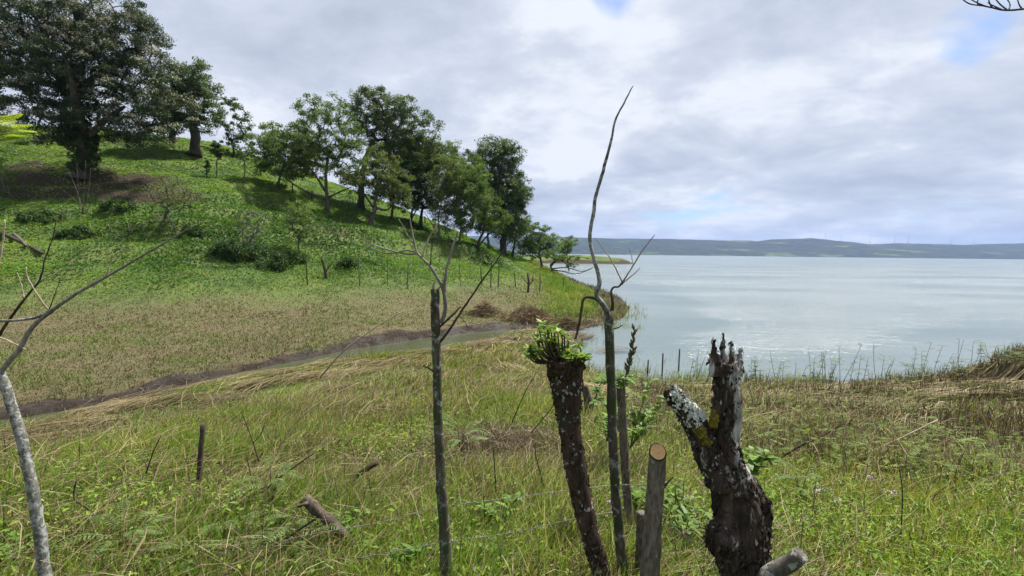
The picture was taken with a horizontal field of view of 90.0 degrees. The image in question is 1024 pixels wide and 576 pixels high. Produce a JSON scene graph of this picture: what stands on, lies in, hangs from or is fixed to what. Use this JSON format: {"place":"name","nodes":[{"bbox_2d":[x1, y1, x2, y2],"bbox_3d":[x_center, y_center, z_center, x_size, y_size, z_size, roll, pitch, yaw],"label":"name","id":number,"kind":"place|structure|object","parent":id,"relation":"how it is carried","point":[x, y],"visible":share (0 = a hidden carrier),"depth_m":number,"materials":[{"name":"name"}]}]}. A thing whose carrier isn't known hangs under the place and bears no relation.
{"place":"outdoors","nodes":[
{"label":"outdoors","id":0,"kind":"place"},
{"bbox_2d":[0,384,1023,575],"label":"grass","id":1,"kind":"structure","parent":0,"point":[953,554],"depth_m":3.30,"materials":[{"name":"green plant"}]},
{"bbox_2d":[0,126,1023,575],"bbox_3d":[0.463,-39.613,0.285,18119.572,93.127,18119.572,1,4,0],"label":"ground","id":2,"kind":"structure","parent":0,"point":[138,196],"depth_m":30.29,"materials":[{"name":"green plant"}]},
{"bbox_2d":[0,161,20,194],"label":"bare shrub","id":3,"kind":"object","parent":2,"relation":"on","point":[13,178],"visible":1,"depth_m":42.14,"materials":[{"name":"grey plant"}]},
{"bbox_2d":[0,530,33,572],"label":"leafy plant","id":4,"kind":"object","parent":2,"relation":"on","point":[15,539],"visible":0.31,"depth_m":2.74,"materials":[{"name":"green plant"}]},
{"bbox_2d":[0,113,36,143],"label":"leafy branch","id":5,"kind":"object","parent":2,"relation":"on","point":[5,126],"visible":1,"depth_m":7.08,"materials":[{"name":"yellow plant"}]},
{"bbox_2d":[0,0,40,135],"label":"flowering tree","id":6,"kind":"object","parent":2,"relation":"on","point":[2,107],"visible":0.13,"depth_m":50.03,"materials":[{"name":"green plant"}]},
{"bbox_2d":[0,231,43,253],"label":"fallen log","id":7,"kind":"object","parent":2,"relation":"on","point":[13,238],"visible":0.88,"depth_m":34.53,"materials":[{"name":"grey wood"}]},
{"bbox_2d":[13,208,66,223],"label":"bush","id":8,"kind":"object","parent":2,"relation":"on","point":[21,217],"visible":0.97,"depth_m":37.73,"materials":[{"name":"green plant"}]},
{"bbox_2d":[51,224,99,237],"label":"bush","id":9,"kind":"object","parent":2,"relation":"on","point":[77,231],"visible":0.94,"depth_m":36.25,"materials":[{"name":"green plant"}]},
{"bbox_2d":[61,162,99,214],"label":"bare shrub","id":10,"kind":"object","parent":2,"relation":"on","point":[81,205],"visible":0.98,"depth_m":39.89,"materials":[{"name":"grey plant"}]},
{"bbox_2d":[73,479,94,520],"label":"dry twig","id":11,"kind":"object","parent":2,"relation":"on","point":[84,506],"visible":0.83,"depth_m":3.00,"materials":[{"name":"wood"}]},
{"bbox_2d":[0,219,194,575],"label":"living fence post","id":12,"kind":"object","parent":2,"relation":"on","point":[38,524],"visible":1,"depth_m":2.24,"materials":[{"name":"grey plant"}]},
{"bbox_2d":[0,0,202,180],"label":"flowering tree","id":13,"kind":"object","parent":2,"relation":"on","point":[72,85],"visible":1,"depth_m":45.36,"materials":[{"name":"green plant"}]},
{"bbox_2d":[50,499,171,560],"bbox_3d":[-2.125,1.330,2.800,0.446,0.144,0.528,1,4,0],"label":"fern","id":14,"kind":"object","parent":2,"relation":"on","point":[139,531],"visible":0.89,"depth_m":2.79,"materials":[{"name":"green plant"}]},
{"bbox_2d":[93,198,137,211],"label":"bush","id":15,"kind":"object","parent":2,"relation":"on","point":[104,206],"visible":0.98,"depth_m":40.55,"materials":[{"name":"green plant"}]},
{"bbox_2d":[134,83,185,142],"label":"ridge tree","id":16,"kind":"object","parent":2,"relation":"on","point":[172,137],"visible":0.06,"depth_m":61.98,"materials":[{"name":"green plant"}]},
{"bbox_2d":[141,173,201,232],"bbox_3d":[-25.490,-6.232,38.532,3.867,4.784,3.082,1,4,0],"label":"pollard shrub","id":17,"kind":"object","parent":2,"relation":"on","point":[176,201],"visible":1,"depth_m":38.25,"materials":[{"name":"green plant"}]},
{"bbox_2d":[146,56,230,157],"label":"ridge tree","id":18,"kind":"object","parent":2,"relation":"on","point":[190,84],"visible":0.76,"depth_m":57.52,"materials":[{"name":"green plant"}]},
{"bbox_2d":[145,524,231,574],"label":"fern","id":19,"kind":"object","parent":2,"relation":"on","point":[168,544],"visible":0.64,"depth_m":2.64,"materials":[{"name":"green plant"}]},
{"bbox_2d":[180,223,208,237],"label":"bush","id":20,"kind":"object","parent":2,"relation":"on","point":[196,231],"visible":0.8,"depth_m":38.34,"materials":[{"name":"green plant"}]},
{"bbox_2d":[195,424,205,493],"bbox_3d":[-2.395,1.471,3.894,0.135,0.867,0.052,-2,5,-36],"label":"thin stake","id":21,"kind":"object","parent":2,"relation":"on","point":[201,446],"visible":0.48,"depth_m":3.88,"materials":[{"name":"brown wood"}]},
{"bbox_2d":[209,140,225,178],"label":"sapling","id":22,"kind":"object","parent":2,"relation":"on","point":[217,152],"visible":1,"depth_m":51.90,"materials":[{"name":"green plant"}]},
{"bbox_2d":[206,236,242,258],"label":"bush","id":23,"kind":"object","parent":2,"relation":"on","point":[217,247],"visible":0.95,"depth_m":35.78,"materials":[{"name":"green plant"}]},
{"bbox_2d":[211,96,258,157],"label":"ridge tree","id":24,"kind":"object","parent":2,"relation":"on","point":[239,135],"visible":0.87,"depth_m":63.28,"materials":[{"name":"green plant"}]},
{"bbox_2d":[194,511,288,555],"bbox_3d":[-1.495,1.359,2.843,0.439,0.139,0.401,1,4,0],"label":"fern","id":25,"kind":"object","parent":2,"relation":"on","point":[249,518],"visible":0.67,"depth_m":2.84,"materials":[{"name":"green plant"}]},
{"bbox_2d":[236,138,253,182],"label":"sapling","id":26,"kind":"object","parent":2,"relation":"on","point":[241,155],"visible":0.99,"depth_m":53.41,"materials":[{"name":"green plant"}]},
{"bbox_2d":[220,239,271,264],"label":"bush","id":27,"kind":"object","parent":2,"relation":"on","point":[257,249],"visible":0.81,"depth_m":36.53,"materials":[{"name":"green plant"}]},
{"bbox_2d":[11,188,486,276],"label":"hill stalks","id":28,"kind":"object","parent":2,"relation":"on","point":[190,241],"visible":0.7,"depth_m":37.80,"materials":[{"name":"green plant"}]},
{"bbox_2d":[229,207,270,248],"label":"pollard shrub","id":29,"kind":"object","parent":2,"relation":"on","point":[248,224],"visible":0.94,"depth_m":38.27,"materials":[{"name":"green plant"}]},
{"bbox_2d":[225,458,304,502],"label":"fern","id":30,"kind":"object","parent":2,"relation":"on","point":[273,480],"visible":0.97,"depth_m":3.36,"materials":[{"name":"green plant"}]},
{"bbox_2d":[0,125,548,300],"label":"hillside pasture","id":31,"kind":"structure","parent":2,"relation":"on","point":[345,255],"depth_m":43.16,"materials":[{"name":"green plant"}]},
{"bbox_2d":[462,133,534,255],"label":"tall tree","id":32,"kind":"object","parent":31,"relation":"on","point":[517,194],"visible":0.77,"depth_m":73.08,"materials":[{"name":"green plant"}]},
{"bbox_2d":[255,251,296,269],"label":"bush","id":33,"kind":"object","parent":2,"relation":"on","point":[279,261],"visible":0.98,"depth_m":35.25,"materials":[{"name":"green plant"}]},
{"bbox_2d":[245,451,316,503],"bbox_3d":[-1.593,1.304,3.534,0.463,0.376,0.063,0,4,-12],"label":"dry twig","id":34,"kind":"object","parent":2,"relation":"on","point":[282,475],"visible":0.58,"depth_m":3.51,"materials":[{"name":"wood"}]},
{"bbox_2d":[243,119,330,188],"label":"light green tree","id":35,"kind":"object","parent":2,"relation":"on","point":[261,166],"visible":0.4,"depth_m":56.06,"materials":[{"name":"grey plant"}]},
{"bbox_2d":[274,249,309,262],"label":"bush","id":36,"kind":"object","parent":2,"relation":"on","point":[296,256],"visible":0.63,"depth_m":38.36,"materials":[{"name":"green plant"}]},
{"bbox_2d":[254,512,345,557],"bbox_3d":[-1.136,1.318,2.787,0.464,0.171,0.384,-3,5,-40],"label":"fern","id":37,"kind":"object","parent":2,"relation":"on","point":[304,520],"visible":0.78,"depth_m":2.75,"materials":[{"name":"green plant"}]},
{"bbox_2d":[279,200,323,251],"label":"tree","id":38,"kind":"object","parent":2,"relation":"on","point":[297,213],"visible":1,"depth_m":40.14,"materials":[{"name":"green plant"}]},
{"bbox_2d":[0,262,604,404],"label":"trampled grass","id":39,"kind":"structure","parent":2,"relation":"on","point":[24,378],"depth_m":23.05,"materials":[{"name":"green plant"}]},
{"bbox_2d":[0,259,607,321],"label":"promontory grass","id":40,"kind":"structure","parent":2,"relation":"on","point":[580,294],"depth_m":41.49,"materials":[{"name":"green plant"}]},
{"bbox_2d":[254,91,370,212],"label":"spreading tree","id":41,"kind":"object","parent":2,"relation":"on","point":[315,147],"visible":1,"depth_m":52.88,"materials":[{"name":"green plant"}]},
{"bbox_2d":[275,494,353,546],"bbox_3d":[-1.065,1.294,2.795,0.425,0.331,0.188,1,4,0],"label":"fallen log","id":42,"kind":"object","parent":2,"relation":"on","point":[311,505],"visible":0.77,"depth_m":2.81,"materials":[{"name":"brown wood"}]},
{"bbox_2d":[0,303,631,413],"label":"mud litter","id":43,"kind":"object","parent":2,"relation":"on","point":[295,359],"visible":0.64,"depth_m":18.51,"materials":[{"name":"brown soil"}]},
{"bbox_2d":[336,257,357,268],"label":"bush","id":44,"kind":"object","parent":2,"relation":"on","point":[348,262],"visible":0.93,"depth_m":37.47,"materials":[{"name":"green plant"}]},
{"bbox_2d":[339,505,369,537],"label":"leafy plant","id":45,"kind":"object","parent":2,"relation":"on","point":[352,518],"visible":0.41,"depth_m":3.04,"materials":[{"name":"green plant"}]},
{"bbox_2d":[319,310,404,377],"bbox_3d":[-2.930,1.094,10.006,1.654,1.347,0.036,0,4,-3],"label":"dry stalk","id":46,"kind":"object","parent":2,"relation":"on","point":[322,374],"visible":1,"depth_m":9.99,"materials":[{"name":"beige plant"}]},
{"bbox_2d":[347,460,377,483],"bbox_3d":[-1.173,1.445,3.911,0.303,0.234,0.061,0,4,-14],"label":"dry stick","id":47,"kind":"object","parent":2,"relation":"on","point":[371,466],"visible":0.58,"depth_m":3.90,"materials":[{"name":"wood"}]},
{"bbox_2d":[338,142,416,224],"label":"twisted tree","id":48,"kind":"object","parent":2,"relation":"on","point":[379,186],"visible":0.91,"depth_m":55.37,"materials":[{"name":"green plant"}]},
{"bbox_2d":[323,85,445,209],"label":"tall tree","id":49,"kind":"object","parent":2,"relation":"on","point":[379,121],"visible":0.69,"depth_m":60.92,"materials":[{"name":"green plant"}]},
{"bbox_2d":[365,134,427,219],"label":"grove tree","id":50,"kind":"object","parent":2,"relation":"on","point":[402,154],"visible":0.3,"depth_m":60.41,"materials":[{"name":"green plant"}]},
{"bbox_2d":[382,541,429,573],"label":"leafy plant","id":51,"kind":"object","parent":2,"relation":"on","point":[410,552],"visible":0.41,"depth_m":2.48,"materials":[{"name":"green plant"}]},
{"bbox_2d":[385,137,445,224],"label":"grove tree","id":52,"kind":"object","parent":2,"relation":"on","point":[417,204],"visible":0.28,"depth_m":62.33,"materials":[{"name":"green plant"}]},
{"bbox_2d":[408,139,463,228],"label":"grove tree","id":53,"kind":"object","parent":2,"relation":"on","point":[446,149],"visible":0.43,"depth_m":62.81,"materials":[{"name":"green plant"}]},
{"bbox_2d":[359,208,514,575],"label":"snapped sapling","id":54,"kind":"object","parent":2,"relation":"on","point":[443,513],"visible":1,"depth_m":2.29,"materials":[{"name":"grey plant"}]},
{"bbox_2d":[424,154,470,241],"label":"grove tree","id":55,"kind":"object","parent":2,"relation":"on","point":[448,186],"visible":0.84,"depth_m":56.92,"materials":[{"name":"green plant"}]},
{"bbox_2d":[426,414,492,454],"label":"fern","id":56,"kind":"object","parent":2,"relation":"on","point":[459,441],"visible":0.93,"depth_m":4.98,"materials":[{"name":"green plant"}]},
{"bbox_2d":[315,412,608,470],"bbox_3d":[-0.042,1.697,5.465,4.209,0.813,2.890,1,4,0],"label":"brush heap","id":57,"kind":"object","parent":2,"relation":"on","point":[504,439],"visible":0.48,"depth_m":5.35,"materials":[{"name":"brown plant"}]},
{"bbox_2d":[0,367,925,575],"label":"dead stems","id":58,"kind":"object","parent":2,"relation":"on","point":[384,446],"visible":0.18,"depth_m":4.02,"materials":[{"name":"plant"}]},
{"bbox_2d":[432,154,493,244],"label":"grove tree","id":59,"kind":"object","parent":2,"relation":"on","point":[473,193],"visible":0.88,"depth_m":57.45,"materials":[{"name":"green plant"}]},
{"bbox_2d":[457,300,507,317],"bbox_3d":[-1.593,1.280,30.328,3.434,1.401,2.734,1,4,0],"label":"brush heap","id":60,"kind":"object","parent":2,"relation":"on","point":[482,310],"visible":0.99,"depth_m":30.22,"materials":[{"name":"brown plant"}]},
{"bbox_2d":[454,152,513,247],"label":"grove tree","id":61,"kind":"object","parent":2,"relation":"on","point":[487,207],"visible":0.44,"depth_m":61.44,"materials":[{"name":"green plant"}]},
{"bbox_2d":[459,155,510,248],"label":"grove tree","id":62,"kind":"object","parent":2,"relation":"on","point":[495,199],"visible":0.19,"depth_m":72.95,"materials":[{"name":"green plant"}]},
{"bbox_2d":[473,491,522,532],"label":"leafy plant","id":63,"kind":"object","parent":2,"relation":"on","point":[506,510],"visible":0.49,"depth_m":2.94,"materials":[{"name":"green plant"}]},
{"bbox_2d":[484,184,535,255],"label":"grove tree","id":64,"kind":"object","parent":2,"relation":"on","point":[514,247],"visible":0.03,"depth_m":81.48,"materials":[{"name":"green plant"}]},
{"bbox_2d":[0,352,1023,575],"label":"loose straw","id":65,"kind":"object","parent":2,"relation":"on","point":[274,459],"visible":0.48,"depth_m":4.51,"materials":[{"name":"beige plant"}]},
{"bbox_2d":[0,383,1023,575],"bbox_3d":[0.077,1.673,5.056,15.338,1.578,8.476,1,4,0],"label":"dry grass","id":66,"kind":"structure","parent":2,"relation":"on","point":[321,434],"depth_m":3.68,"materials":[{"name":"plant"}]},
{"bbox_2d":[0,383,1023,575],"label":"herb undergrowth","id":67,"kind":"object","parent":2,"relation":"on","point":[812,531],"visible":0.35,"depth_m":3.14,"materials":[{"name":"green plant"}]},
{"bbox_2d":[0,328,1023,460],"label":"grass","id":68,"kind":"structure","parent":2,"relation":"on","point":[388,370],"depth_m":11.86,"materials":[{"name":"green plant"}]},
{"bbox_2d":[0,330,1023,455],"bbox_3d":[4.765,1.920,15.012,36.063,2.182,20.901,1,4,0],"label":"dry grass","id":69,"kind":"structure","parent":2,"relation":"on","point":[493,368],"depth_m":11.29,"materials":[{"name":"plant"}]},
{"bbox_2d":[0,326,1023,446],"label":"straw","id":70,"kind":"object","parent":2,"relation":"on","point":[1015,372],"visible":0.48,"depth_m":13.87,"materials":[{"name":"beige plant"}]},
{"bbox_2d":[491,305,560,327],"bbox_3d":[1.137,1.574,28.385,5.493,1.542,3.893,1,4,0],"label":"brush heap","id":71,"kind":"object","parent":2,"relation":"on","point":[535,314],"visible":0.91,"depth_m":28.09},
{"bbox_2d":[514,219,566,266],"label":"shore tree","id":72,"kind":"object","parent":2,"relation":"on","point":[532,247],"visible":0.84,"depth_m":78.62,"materials":[{"name":"green plant"}]},
{"bbox_2d":[551,235,578,270],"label":"shore tree","id":73,"kind":"object","parent":2,"relation":"on","point":[566,249],"visible":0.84,"depth_m":119.95,"materials":[{"name":"green plant"}]},
{"bbox_2d":[544,248,592,273],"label":"shore tree","id":74,"kind":"object","parent":2,"relation":"on","point":[560,256],"visible":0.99,"depth_m":75.37,"materials":[{"name":"green plant"}]},
{"bbox_2d":[552,313,590,330],"bbox_3d":[2.836,1.947,27.128,2.666,1.236,2.219,1,4,0],"label":"brush heap","id":75,"kind":"object","parent":2,"relation":"on","point":[569,322],"visible":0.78,"depth_m":26.93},
{"bbox_2d":[125,329,1023,409],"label":"bank grass","id":76,"kind":"structure","parent":2,"relation":"on","point":[208,385],"depth_m":13.76,"materials":[{"name":"green plant"}]},
{"bbox_2d":[526,268,629,326],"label":"shore litter","id":77,"kind":"object","parent":2,"relation":"on","point":[591,286],"visible":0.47,"depth_m":36.37,"materials":[{"name":"brown plant"}]},
{"bbox_2d":[546,360,610,575],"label":"mossy post","id":78,"kind":"object","parent":2,"relation":"on","point":[566,397],"visible":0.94,"depth_m":2.16,"materials":[{"name":"brown plant"}]},
{"bbox_2d":[251,484,640,551],"bbox_3d":[-0.324,1.028,2.388,1.835,0.500,0.237,1,4,10],"label":"barbed wire","id":79,"kind":"object","parent":78,"relation":"attached to","point":[552,492],"visible":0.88,"depth_m":2.36,"materials":[{"name":"grey metal"}]},
{"bbox_2d":[360,510,611,558],"bbox_3d":[-0.115,1.119,2.315,1.185,0.274,0.105,1,4,0],"label":"barbed wire","id":80,"kind":"object","parent":78,"relation":"attached to","point":[536,527],"visible":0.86,"depth_m":2.32,"materials":[{"name":"grey metal"}]},
{"bbox_2d":[522,319,592,382],"bbox_3d":[0.207,0.288,2.204,0.344,0.299,0.310,1,4,0],"label":"epiphyte plant","id":81,"kind":"object","parent":78,"relation":"on","point":[554,345],"visible":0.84,"depth_m":2.13,"materials":[{"name":"green plant"}]},
{"bbox_2d":[582,379,599,415],"bbox_3d":[1.089,1.738,7.181,0.279,1.042,0.189,2,4,17],"label":"weathered stake","id":82,"kind":"object","parent":2,"relation":"on","point":[586,391],"visible":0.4,"depth_m":7.16,"materials":[{"name":"grey wood"}]},
{"bbox_2d":[589,387,634,441],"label":"leafy plant","id":83,"kind":"object","parent":2,"relation":"on","point":[603,421],"visible":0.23,"depth_m":4.43,"materials":[{"name":"green plant"}]},
{"bbox_2d":[574,86,654,575],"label":"tall living post","id":84,"kind":"object","parent":2,"relation":"on","point":[617,512],"visible":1,"depth_m":2.29,"materials":[{"name":"grey plant"}]},
{"bbox_2d":[617,387,635,532],"bbox_3d":[0.652,1.183,2.846,0.190,1.270,0.060,4,5,37],"label":"leafy post","id":85,"kind":"object","parent":2,"relation":"on","point":[623,443],"visible":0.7,"depth_m":2.83,"materials":[{"name":"grey plant"}]},
{"bbox_2d":[593,323,640,388],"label":"leaf shoots","id":86,"kind":"object","parent":85,"relation":"on","point":[627,380],"visible":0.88,"depth_m":2.84,"materials":[{"name":"green plant"}]},
{"bbox_2d":[588,376,671,447],"bbox_3d":[0.948,1.030,4.195,0.669,0.570,0.514,1,4,0],"label":"leafy plant","id":87,"kind":"object","parent":2,"relation":"on","point":[640,417],"visible":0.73,"depth_m":4.22,"materials":[{"name":"green plant"}]},
{"bbox_2d":[635,510,643,572],"bbox_3d":[0.587,1.293,2.348,0.057,0.531,0.087,1,4,0],"label":"dark stake","id":88,"kind":"object","parent":2,"relation":"on","point":[639,522],"visible":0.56,"depth_m":2.33,"materials":[{"name":"grey wood"}]},
{"bbox_2d":[620,482,672,521],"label":"leafy plant","id":89,"kind":"object","parent":2,"relation":"on","point":[635,493],"visible":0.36,"depth_m":2.95,"materials":[{"name":"green plant"}]},
{"bbox_2d":[640,443,672,575],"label":"sawn stake","id":90,"kind":"object","parent":2,"relation":"on","point":[650,558],"visible":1,"depth_m":1.97,"materials":[{"name":"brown wood"}]},
{"bbox_2d":[663,478,712,544],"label":"leafy plant","id":91,"kind":"object","parent":2,"relation":"on","point":[684,512],"visible":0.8,"depth_m":2.81,"materials":[{"name":"green plant"}]},
{"bbox_2d":[571,297,844,386],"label":"reeds","id":92,"kind":"object","parent":2,"relation":"on","point":[639,325],"visible":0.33,"depth_m":16.49,"materials":[{"name":"beige plant"}]},
{"bbox_2d":[663,333,773,575],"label":"broken stump","id":93,"kind":"object","parent":2,"relation":"on","point":[738,535],"visible":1,"depth_m":2.02,"materials":[{"name":"wood"}]},
{"bbox_2d":[742,445,779,475],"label":"leafy plant","id":94,"kind":"object","parent":2,"relation":"on","point":[755,462],"visible":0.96,"depth_m":3.38,"materials":[{"name":"green plant"}]},
{"bbox_2d":[756,547,807,575],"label":"log","id":95,"kind":"object","parent":2,"relation":"on","point":[794,559],"visible":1,"depth_m":1.93,"materials":[{"name":"grey wood"}]},
{"bbox_2d":[581,352,1023,509],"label":"feathery weeds","id":96,"kind":"object","parent":2,"relation":"on","point":[913,453],"visible":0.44,"depth_m":5.71,"materials":[{"name":"green plant"}]},
{"bbox_2d":[769,460,839,500],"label":"fern","id":97,"kind":"object","parent":2,"relation":"on","point":[807,476],"visible":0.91,"depth_m":3.59,"materials":[{"name":"green plant"}]},
{"bbox_2d":[587,353,1023,517],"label":"weed stems","id":98,"kind":"object","parent":2,"relation":"on","point":[1005,421],"visible":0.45,"depth_m":7.63,"materials":[{"name":"plant"}]},
{"bbox_2d":[783,422,844,456],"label":"dry stalk","id":99,"kind":"object","parent":2,"relation":"on","point":[799,446],"visible":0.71,"depth_m":4.82,"materials":[{"name":"brown plant"}]},
{"bbox_2d":[898,359,934,381],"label":"twiggy weed","id":100,"kind":"object","parent":2,"relation":"on","point":[905,364],"visible":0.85,"depth_m":14.75,"materials":[{"name":"grey plant"}]},
{"bbox_2d":[850,338,1023,395],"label":"dry grass","id":101,"kind":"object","parent":2,"relation":"on","point":[902,379],"visible":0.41,"depth_m":13.48,"materials":[{"name":"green plant"}]},
{"bbox_2d":[851,339,1023,400],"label":"bank weed stems","id":102,"kind":"object","parent":2,"relation":"on","point":[992,359],"visible":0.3,"depth_m":14.28,"materials":[{"name":"plant"}]},
{"bbox_2d":[939,358,980,379],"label":"twiggy weed","id":103,"kind":"object","parent":2,"relation":"on","point":[961,367],"visible":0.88,"depth_m":15.28,"materials":[{"name":"grey plant"}]},
{"bbox_2d":[973,342,1023,367],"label":"twiggy weed","id":104,"kind":"object","parent":2,"relation":"on","point":[998,352],"visible":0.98,"depth_m":14.70,"materials":[{"name":"brown plant"}]},
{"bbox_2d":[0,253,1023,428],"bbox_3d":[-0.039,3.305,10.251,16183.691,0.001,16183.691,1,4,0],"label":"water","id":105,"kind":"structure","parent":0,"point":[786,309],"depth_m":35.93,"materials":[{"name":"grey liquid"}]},
{"bbox_2d":[0,0,1023,244],"label":"sky","id":106,"kind":"structure","parent":0,"point":[856,121],"materials":[{"name":"white"}]},
{"bbox_2d":[469,236,1023,258],"bbox_3d":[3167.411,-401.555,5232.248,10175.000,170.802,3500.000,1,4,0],"label":"hills","id":107,"kind":"structure","parent":0,"point":[809,247],"depth_m":4021.45,"materials":[{"name":"green plant"}]},
{"bbox_2d":[963,0,1023,10],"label":"overhanging branch","id":108,"kind":"object","parent":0,"point":[992,6],"visible":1,"depth_m":5.99,"materials":[{"name":"black plant"}]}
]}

